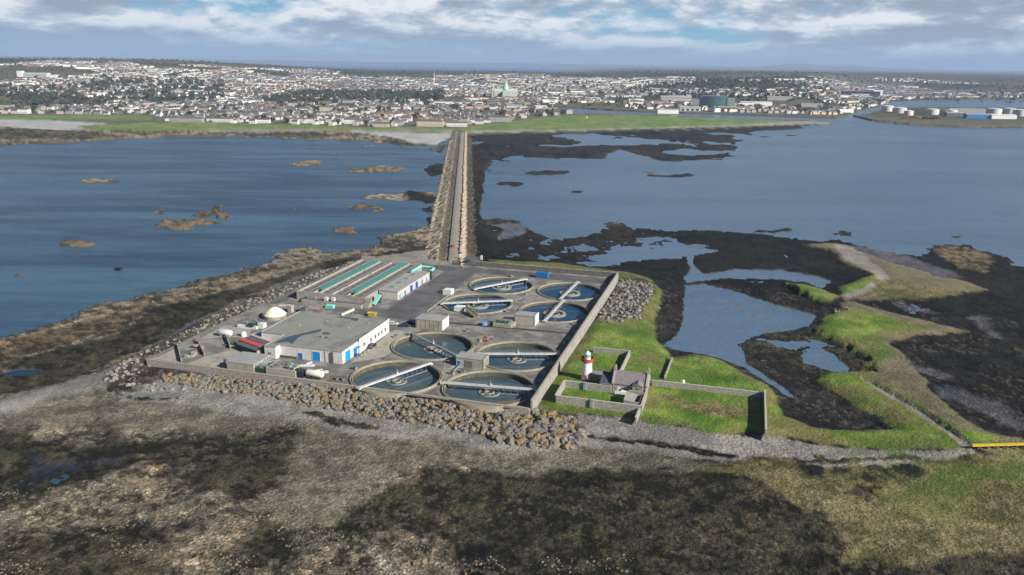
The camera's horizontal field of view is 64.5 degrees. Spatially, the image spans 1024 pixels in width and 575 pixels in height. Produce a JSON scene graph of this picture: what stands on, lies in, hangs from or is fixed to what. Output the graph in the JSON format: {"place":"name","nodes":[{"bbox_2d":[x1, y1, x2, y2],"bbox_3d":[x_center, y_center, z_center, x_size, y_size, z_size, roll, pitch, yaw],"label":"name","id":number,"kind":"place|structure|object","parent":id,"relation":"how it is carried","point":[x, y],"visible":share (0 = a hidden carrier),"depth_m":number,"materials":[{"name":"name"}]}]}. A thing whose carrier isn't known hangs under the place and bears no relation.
{"place":"outdoors","nodes":[
{"label":"outdoors","id":0,"kind":"place"},
{"bbox_2d":[284,65,569,71],"bbox_3d":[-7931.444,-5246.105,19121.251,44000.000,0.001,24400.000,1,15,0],"label":"lake","id":1,"kind":"structure","parent":0,"point":[449,68],"depth_m":18719.54,"materials":[{"name":"liquid"}]},
{"bbox_2d":[270,259,611,334],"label":"yard road","id":2,"kind":"structure","parent":0,"point":[411,306],"depth_m":396.36,"materials":[{"name":"grey asphalt"}]},
{"bbox_2d":[443,288,453,294],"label":"kiosk","id":3,"kind":"object","parent":2,"relation":"on","point":[448,291],"visible":1,"depth_m":385.77,"materials":[{"name":"white paint"}]},
{"bbox_2d":[449,322,571,333],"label":"drain channel","id":4,"kind":"object","parent":2,"relation":"on","point":[509,328],"visible":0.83,"depth_m":337.98,"materials":[{"name":"grey concrete"}]},
{"bbox_2d":[536,271,548,277],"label":"container","id":5,"kind":"object","parent":2,"relation":"on","point":[539,274],"visible":1,"depth_m":418.43,"materials":[{"name":"blue metal"}]},
{"bbox_2d":[425,131,477,266],"bbox_3d":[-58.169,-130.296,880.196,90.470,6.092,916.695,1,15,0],"label":"causeway road","id":6,"kind":"structure","parent":0,"point":[456,218],"depth_m":617.55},
{"bbox_2d":[457,256,480,260],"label":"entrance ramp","id":7,"kind":"structure","parent":6,"relation":"on","point":[473,258],"depth_m":460.08,"materials":[{"name":"grey concrete"}]},
{"bbox_2d":[0,56,1023,574],"bbox_3d":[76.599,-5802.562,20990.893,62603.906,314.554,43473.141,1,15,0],"label":"ground","id":8,"kind":"structure","parent":0,"point":[870,462],"depth_m":250.06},
{"bbox_2d":[8,108,30,113],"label":"shore building","id":9,"kind":"structure","parent":8,"relation":"on","point":[24,110],"depth_m":1626.25,"materials":[{"name":"stone"}]},
{"bbox_2d":[16,71,57,77],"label":"hospital","id":10,"kind":"structure","parent":8,"relation":"on","point":[21,74],"depth_m":2927.20,"materials":[{"name":"white paint"}]},
{"bbox_2d":[169,116,204,122],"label":"shore building","id":11,"kind":"structure","parent":8,"relation":"on","point":[185,119],"depth_m":1451.91,"materials":[{"name":"grey paint"}]},
{"bbox_2d":[212,117,231,121],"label":"shore building","id":12,"kind":"structure","parent":8,"relation":"on","point":[220,119],"depth_m":1463.95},
{"bbox_2d":[246,118,270,122],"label":"shore building","id":13,"kind":"structure","parent":8,"relation":"on","point":[263,120],"depth_m":1456.25,"materials":[{"name":"stone"}]},
{"bbox_2d":[289,117,314,122],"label":"shore building","id":14,"kind":"structure","parent":8,"relation":"on","point":[308,119],"depth_m":1470.36,"materials":[{"name":"white paint"}]},
{"bbox_2d":[344,118,362,123],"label":"shore building","id":15,"kind":"structure","parent":8,"relation":"on","point":[348,120],"depth_m":1466.96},
{"bbox_2d":[352,119,362,124],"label":"house","id":16,"kind":"structure","parent":8,"relation":"on","point":[357,122],"depth_m":1438.72,"materials":[{"name":"white paint"}]},
{"bbox_2d":[146,258,612,411],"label":"plant yard","id":17,"kind":"structure","parent":8,"relation":"on","point":[474,334],"depth_m":334.93,"materials":[{"name":"concrete"}]},
{"bbox_2d":[155,325,250,367],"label":"storage slab","id":18,"kind":"structure","parent":17,"relation":"on","point":[215,360],"depth_m":302.61,"materials":[{"name":"concrete"}]},
{"bbox_2d":[218,329,232,337],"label":"horizontal tank","id":19,"kind":"object","parent":18,"relation":"on","point":[222,332],"visible":1,"depth_m":322.27,"materials":[{"name":"white metal"}]},
{"bbox_2d":[149,302,264,358],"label":"sea wall","id":20,"kind":"structure","parent":17,"relation":"on","point":[242,313],"depth_m":335.67,"materials":[{"name":"concrete"}]},
{"bbox_2d":[225,351,269,371],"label":"store","id":21,"kind":"structure","parent":17,"relation":"on","point":[245,361],"depth_m":288.69,"materials":[{"name":"concrete"}]},
{"bbox_2d":[236,342,262,353],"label":"container","id":22,"kind":"object","parent":17,"relation":"on","point":[243,346],"visible":0.75,"depth_m":304.87,"materials":[{"name":"black metal"}]},
{"bbox_2d":[238,338,264,352],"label":"container","id":23,"kind":"object","parent":17,"relation":"on","point":[253,343],"visible":0.56,"depth_m":307.10,"materials":[{"name":"red metal"}]},
{"bbox_2d":[237,318,266,328],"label":"pipework","id":24,"kind":"object","parent":17,"relation":"on","point":[255,325],"visible":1,"depth_m":333.82,"materials":[{"name":"metal"}]},
{"bbox_2d":[245,336,267,344],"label":"container","id":25,"kind":"object","parent":17,"relation":"on","point":[258,340],"visible":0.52,"depth_m":311.37,"materials":[{"name":"grey metal"}]},
{"bbox_2d":[249,333,272,341],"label":"container","id":26,"kind":"object","parent":17,"relation":"on","point":[261,337],"visible":0.33,"depth_m":314.71,"materials":[{"name":"grey metal"}]},
{"bbox_2d":[254,358,279,373],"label":"steel frame","id":27,"kind":"object","parent":17,"relation":"on","point":[261,368],"visible":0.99,"depth_m":286.28,"materials":[{"name":"green paint"}]},
{"bbox_2d":[263,304,293,320],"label":"covered sludge tank","id":28,"kind":"object","parent":17,"relation":"on","point":[274,313],"visible":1,"depth_m":345.77,"materials":[{"name":"concrete"}]},
{"bbox_2d":[266,367,295,376],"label":"wall","id":29,"kind":"structure","parent":17,"relation":"on","point":[281,372],"depth_m":282.92,"materials":[{"name":"concrete"}]},
{"bbox_2d":[286,362,298,369],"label":"crate stack","id":30,"kind":"object","parent":17,"relation":"on","point":[289,365],"visible":0.96,"depth_m":290.16,"materials":[{"name":"white metal"}]},
{"bbox_2d":[293,361,314,377],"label":"truck","id":31,"kind":"object","parent":17,"relation":"on","point":[300,372],"visible":1,"depth_m":283.51,"materials":[{"name":"yellow paint"}]},
{"bbox_2d":[305,369,323,378],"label":"tanker trailer","id":32,"kind":"object","parent":17,"relation":"on","point":[311,374],"visible":1,"depth_m":280.38,"materials":[{"name":"white metal"}]},
{"bbox_2d":[261,311,389,363],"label":"plant building","id":33,"kind":"structure","parent":17,"relation":"on","point":[329,338],"depth_m":312.38,"materials":[{"name":"white paint"}]},
{"bbox_2d":[312,351,320,361],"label":"roller door","id":34,"kind":"structure","parent":33,"relation":"in","point":[315,355],"depth_m":297.68,"materials":[{"name":"blue paint"}]},
{"bbox_2d":[345,349,350,361],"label":"roller door","id":35,"kind":"structure","parent":33,"relation":"in","point":[348,353],"depth_m":298.77,"materials":[{"name":"blue paint"}]},
{"bbox_2d":[146,358,529,414],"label":"sea wall","id":36,"kind":"structure","parent":17,"relation":"on","point":[202,369],"depth_m":281.39,"materials":[{"name":"concrete"}]},
{"bbox_2d":[297,259,421,308],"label":"aeration tanks","id":37,"kind":"object","parent":17,"relation":"on","point":[355,284],"visible":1,"depth_m":390.58,"materials":[{"name":"concrete"}]},
{"bbox_2d":[363,297,371,307],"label":"stair","id":38,"kind":"object","parent":17,"relation":"on","point":[367,303],"visible":1,"depth_m":364.56,"materials":[{"name":"concrete"}]},
{"bbox_2d":[372,293,382,304],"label":"screw pump","id":39,"kind":"object","parent":17,"relation":"on","point":[379,298],"visible":1,"depth_m":369.29,"materials":[{"name":"teal paint"}]},
{"bbox_2d":[350,360,442,399],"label":"round tank","id":40,"kind":"object","parent":17,"relation":"on","point":[409,376],"visible":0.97,"depth_m":286.32,"materials":[{"name":"liquid"}]},
{"bbox_2d":[378,271,429,299],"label":"blower house","id":41,"kind":"structure","parent":17,"relation":"on","point":[402,286],"depth_m":389.02,"materials":[{"name":"white paint"}]},
{"bbox_2d":[350,330,462,368],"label":"paved apron","id":42,"kind":"object","parent":17,"relation":"on","point":[382,348],"visible":0.94,"depth_m":311.05,"materials":[{"name":"concrete"}]},
{"bbox_2d":[410,265,434,279],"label":"pipe","id":43,"kind":"object","parent":17,"relation":"on","point":[423,266],"visible":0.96,"depth_m":414.85,"materials":[{"name":"teal metal"}]},
{"bbox_2d":[327,375,532,406],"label":"gravel patch","id":44,"kind":"object","parent":17,"relation":"on","point":[432,392],"visible":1,"depth_m":269.63,"materials":[{"name":"grey gravel"}]},
{"bbox_2d":[415,313,448,330],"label":"pump house","id":45,"kind":"structure","parent":17,"relation":"on","point":[432,321],"depth_m":335.63,"materials":[{"name":"concrete"}]},
{"bbox_2d":[391,332,473,360],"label":"round tank","id":46,"kind":"object","parent":17,"relation":"on","point":[431,346],"visible":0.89,"depth_m":318.66,"materials":[{"name":"concrete"}]},
{"bbox_2d":[454,305,465,311],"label":"kiosk","id":47,"kind":"object","parent":17,"relation":"on","point":[459,308],"visible":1,"depth_m":358.70,"materials":[{"name":"white paint"}]},
{"bbox_2d":[463,306,478,316],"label":"conveyor","id":48,"kind":"object","parent":17,"relation":"on","point":[471,311],"visible":1,"depth_m":354.43,"materials":[{"name":"metal"}]},
{"bbox_2d":[456,351,488,368],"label":"pump house","id":49,"kind":"structure","parent":17,"relation":"on","point":[472,360],"depth_m":293.61,"materials":[{"name":"concrete"}]},
{"bbox_2d":[440,293,512,313],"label":"round tank","id":50,"kind":"object","parent":17,"relation":"on","point":[479,303],"visible":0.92,"depth_m":373.25,"materials":[{"name":"liquid"}]},
{"bbox_2d":[440,370,537,412],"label":"round tank","id":51,"kind":"object","parent":17,"relation":"on","point":[491,386],"visible":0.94,"depth_m":276.17,"materials":[{"name":"concrete"}]},
{"bbox_2d":[469,277,533,294],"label":"round tank","id":52,"kind":"object","parent":17,"relation":"on","point":[500,285],"visible":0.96,"depth_m":404.70,"materials":[{"name":"liquid"}]},
{"bbox_2d":[493,317,515,327],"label":"valve chamber","id":53,"kind":"object","parent":17,"relation":"on","point":[505,323],"visible":1,"depth_m":339.93,"materials":[{"name":"concrete"}]},
{"bbox_2d":[475,341,560,371],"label":"round tank","id":54,"kind":"object","parent":17,"relation":"on","point":[516,356],"visible":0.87,"depth_m":306.39,"materials":[{"name":"concrete"}]},
{"bbox_2d":[515,311,538,325],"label":"pump house","id":55,"kind":"structure","parent":17,"relation":"on","point":[526,318],"depth_m":342.76,"materials":[{"name":"white paint"}]},
{"bbox_2d":[475,261,616,277],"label":"perimeter wall","id":56,"kind":"structure","parent":17,"relation":"on","point":[546,269],"depth_m":430.76,"materials":[{"name":"concrete"}]},
{"bbox_2d":[519,298,590,322],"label":"round tank","id":57,"kind":"object","parent":17,"relation":"on","point":[562,311],"visible":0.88,"depth_m":365.01,"materials":[{"name":"liquid"}]},
{"bbox_2d":[537,281,602,300],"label":"round tank","id":58,"kind":"object","parent":17,"relation":"on","point":[573,291],"visible":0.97,"depth_m":396.69,"materials":[{"name":"liquid"}]},
{"bbox_2d":[373,122,389,126],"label":"shore building","id":59,"kind":"structure","parent":8,"relation":"on","point":[381,124],"depth_m":1402.80,"materials":[{"name":"beige paint"}]},
{"bbox_2d":[391,105,410,110],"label":"school","id":60,"kind":"object","parent":8,"relation":"on","point":[395,107],"visible":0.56,"depth_m":1862.62,"materials":[{"name":"white paint"}]},
{"bbox_2d":[396,116,411,120],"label":"house","id":61,"kind":"structure","parent":8,"relation":"on","point":[406,117],"depth_m":1554.15,"materials":[{"name":"white paint"}]},
{"bbox_2d":[362,256,447,263],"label":"perimeter wall","id":62,"kind":"structure","parent":8,"relation":"on","point":[404,259],"depth_m":450.30,"materials":[{"name":"concrete"}]},
{"bbox_2d":[0,73,831,105],"bbox_3d":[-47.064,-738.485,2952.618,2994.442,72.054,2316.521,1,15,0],"label":"dark wood","id":63,"kind":"object","parent":8,"relation":"on","point":[78,98],"visible":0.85,"depth_m":2537.65,"materials":[{"name":"green plant"}]},
{"bbox_2d":[0,134,849,574],"bbox_3d":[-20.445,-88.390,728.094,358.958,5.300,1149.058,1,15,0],"label":"loose rocks","id":64,"kind":"object","parent":8,"relation":"on","point":[208,382],"visible":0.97,"depth_m":266.65,"materials":[{"name":"grey stone"}]},
{"bbox_2d":[417,120,443,126],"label":"house","id":65,"kind":"structure","parent":8,"relation":"on","point":[429,123],"depth_m":1428.88,"materials":[{"name":"beige paint"}]},
{"bbox_2d":[447,121,467,126],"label":"shore building","id":66,"kind":"structure","parent":8,"relation":"on","point":[456,123],"depth_m":1433.93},
{"bbox_2d":[488,116,511,121],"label":"house","id":67,"kind":"structure","parent":8,"relation":"on","point":[501,118],"depth_m":1568.46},
{"bbox_2d":[491,81,517,96],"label":"cathedral","id":68,"kind":"structure","parent":8,"relation":"on","point":[504,91],"depth_m":2616.40,"materials":[{"name":"stone"}]},
{"bbox_2d":[0,60,1023,114],"bbox_3d":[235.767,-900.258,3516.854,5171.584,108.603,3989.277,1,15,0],"label":"town houses","id":69,"kind":"structure","parent":8,"relation":"on","point":[418,83],"depth_m":2966.83,"materials":[{"name":"paint"}]},
{"bbox_2d":[0,57,1023,120],"bbox_3d":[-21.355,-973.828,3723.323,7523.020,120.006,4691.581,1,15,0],"label":"garden trees","id":70,"kind":"object","parent":8,"relation":"on","point":[124,111],"visible":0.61,"depth_m":3395.30,"materials":[{"name":"green plant"}]},
{"bbox_2d":[527,441,535,448],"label":"boulder","id":71,"kind":"object","parent":8,"relation":"on","point":[531,444],"visible":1,"depth_m":237.95,"materials":[{"name":"grey stone"}]},
{"bbox_2d":[532,424,540,432],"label":"boulder","id":72,"kind":"object","parent":8,"relation":"on","point":[537,428],"visible":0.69,"depth_m":246.60,"materials":[{"name":"grey stone"}]},
{"bbox_2d":[555,380,565,401],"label":"stone wall","id":73,"kind":"structure","parent":8,"relation":"on","point":[561,388],"depth_m":274.16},
{"bbox_2d":[530,272,618,412],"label":"perimeter wall","id":74,"kind":"structure","parent":8,"relation":"on","point":[543,388],"depth_m":314.47,"materials":[{"name":"concrete"}]},
{"bbox_2d":[581,350,593,380],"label":"lighthouse","id":75,"kind":"object","parent":8,"relation":"on","point":[587,359],"visible":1,"depth_m":285.40,"materials":[{"name":"white paint"}]},
{"bbox_2d":[565,380,611,392],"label":"stone wall","id":76,"kind":"structure","parent":8,"relation":"on","point":[589,386],"depth_m":277.72,"materials":[{"name":"grey stone"}]},
{"bbox_2d":[591,370,602,381],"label":"link building","id":77,"kind":"structure","parent":8,"relation":"on","point":[596,375],"depth_m":285.61,"materials":[{"name":"stone"}]},
{"bbox_2d":[555,395,641,414],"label":"stone wall","id":78,"kind":"structure","parent":8,"relation":"on","point":[603,405],"depth_m":263.13,"materials":[{"name":"grey stone"}]},
{"bbox_2d":[599,371,613,387],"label":"annex","id":79,"kind":"object","parent":8,"relation":"on","point":[606,377],"visible":0.75,"depth_m":278.91,"materials":[{"name":"stone"}]},
{"bbox_2d":[593,346,628,355],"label":"stone wall","id":80,"kind":"structure","parent":8,"relation":"on","point":[610,351],"depth_m":312.83,"materials":[{"name":"grey stone"}]},
{"bbox_2d":[620,350,630,369],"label":"stone wall","id":81,"kind":"structure","parent":8,"relation":"on","point":[625,362],"depth_m":301.33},
{"bbox_2d":[612,364,650,395],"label":"keepers house","id":82,"kind":"structure","parent":8,"relation":"on","point":[623,382],"depth_m":275.57,"materials":[{"name":"stone"}]},
{"bbox_2d":[623,390,643,404],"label":"ruined outhouse","id":83,"kind":"structure","parent":8,"relation":"on","point":[631,396],"depth_m":266.72,"materials":[{"name":"stone"}]},
{"bbox_2d":[635,408,640,423],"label":"stone wall","id":84,"kind":"structure","parent":8,"relation":"on","point":[637,415],"depth_m":255.00,"materials":[{"name":"grey stone"}]},
{"bbox_2d":[641,389,647,412],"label":"stone wall","id":85,"kind":"structure","parent":8,"relation":"on","point":[644,398],"depth_m":265.95,"materials":[{"name":"grey stone"}]},
{"bbox_2d":[657,109,678,113],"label":"dock shed","id":86,"kind":"structure","parent":8,"relation":"on","point":[667,111],"depth_m":1946.57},
{"bbox_2d":[661,94,691,101],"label":"retail block","id":87,"kind":"structure","parent":8,"relation":"on","point":[686,97],"depth_m":2442.08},
{"bbox_2d":[679,106,700,110],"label":"dock hall","id":88,"kind":"structure","parent":8,"relation":"on","point":[689,108],"depth_m":2026.85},
{"bbox_2d":[583,108,831,116],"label":"quay wall","id":89,"kind":"structure","parent":8,"relation":"on","point":[705,113],"depth_m":1955.28,"materials":[{"name":"stone"}]},
{"bbox_2d":[652,379,763,398],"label":"stone wall","id":90,"kind":"structure","parent":8,"relation":"on","point":[738,392],"depth_m":277.60,"materials":[{"name":"grey stone"}]},
{"bbox_2d":[692,95,734,107],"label":"glass block","id":91,"kind":"structure","parent":8,"relation":"on","point":[711,100],"depth_m":2170.71,"materials":[{"name":"teal glass"}]},
{"bbox_2d":[740,101,771,105],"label":"dock shed","id":92,"kind":"structure","parent":8,"relation":"on","point":[763,103],"depth_m":2302.54,"materials":[{"name":"white paint"}]},
{"bbox_2d":[763,389,766,438],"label":"stone wall","id":93,"kind":"structure","parent":8,"relation":"on","point":[765,417],"depth_m":254.05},
{"bbox_2d":[766,96,792,99],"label":"dock shed","id":94,"kind":"structure","parent":8,"relation":"on","point":[778,97],"depth_m":2589.74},
{"bbox_2d":[800,103,822,107],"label":"dock shed","id":95,"kind":"structure","parent":8,"relation":"on","point":[814,105],"depth_m":2300.41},
{"bbox_2d":[841,90,882,96],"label":"warehouse","id":96,"kind":"structure","parent":8,"relation":"on","point":[877,93],"depth_m":3255.85,"materials":[{"name":"white metal"}]},
{"bbox_2d":[881,105,893,111],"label":"oil tank","id":97,"kind":"object","parent":8,"relation":"on","point":[886,107],"visible":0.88,"depth_m":2152.20,"materials":[{"name":"white metal"}]},
{"bbox_2d":[892,107,906,112],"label":"oil tank","id":98,"kind":"object","parent":8,"relation":"on","point":[898,109],"visible":0.83,"depth_m":2078.85,"materials":[{"name":"white metal"}]},
{"bbox_2d":[853,115,1012,125],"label":"quay wall","id":99,"kind":"structure","parent":8,"relation":"on","point":[866,118],"depth_m":1676.48,"materials":[{"name":"stone"}]},
{"bbox_2d":[926,108,939,114],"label":"oil tank","id":100,"kind":"object","parent":8,"relation":"on","point":[931,111],"visible":0.91,"depth_m":2024.31,"materials":[{"name":"white metal"}]},
{"bbox_2d":[944,112,963,116],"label":"dock shed","id":101,"kind":"structure","parent":8,"relation":"on","point":[955,114],"depth_m":1954.37,"materials":[{"name":"grey metal"}]},
{"bbox_2d":[948,108,985,112],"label":"dock shed","id":102,"kind":"structure","parent":8,"relation":"on","point":[970,110],"depth_m":2125.85,"materials":[{"name":"grey metal"}]},
{"bbox_2d":[963,113,990,118],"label":"dock shed","id":103,"kind":"structure","parent":8,"relation":"on","point":[978,115],"depth_m":1883.67,"materials":[{"name":"blue paint"}]},
{"bbox_2d":[986,108,1001,113],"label":"oil tank","id":104,"kind":"object","parent":8,"relation":"on","point":[994,110],"visible":0.88,"depth_m":2042.32,"materials":[{"name":"white metal"}]},
{"bbox_2d":[971,442,1023,449],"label":"pipe bridge","id":105,"kind":"structure","parent":8,"relation":"on","point":[997,445],"depth_m":241.02,"materials":[{"name":"yellow paint"}]},
{"bbox_2d":[990,114,1016,118],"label":"dock shed","id":106,"kind":"structure","parent":8,"relation":"on","point":[1003,116],"depth_m":1879.07,"materials":[{"name":"white paint"}]},
{"bbox_2d":[1002,108,1015,113],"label":"oil tank","id":107,"kind":"object","parent":8,"relation":"on","point":[1007,110],"visible":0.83,"depth_m":2073.18,"materials":[{"name":"white metal"}]},
{"bbox_2d":[1012,109,1023,115],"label":"oil tank","id":108,"kind":"object","parent":8,"relation":"on","point":[1018,112],"visible":0.89,"depth_m":2003.95,"materials":[{"name":"white metal"}]},
{"bbox_2d":[0,100,1023,485],"bbox_3d":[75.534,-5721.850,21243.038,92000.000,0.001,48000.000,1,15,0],"label":"sea","id":109,"kind":"structure","parent":0,"point":[908,190],"depth_m":670.81,"materials":[{"name":"liquid"}]},
{"bbox_2d":[0,0,1023,70],"label":"sky","id":110,"kind":"structure","parent":0,"point":[985,35],"materials":[{"name":"blue"}]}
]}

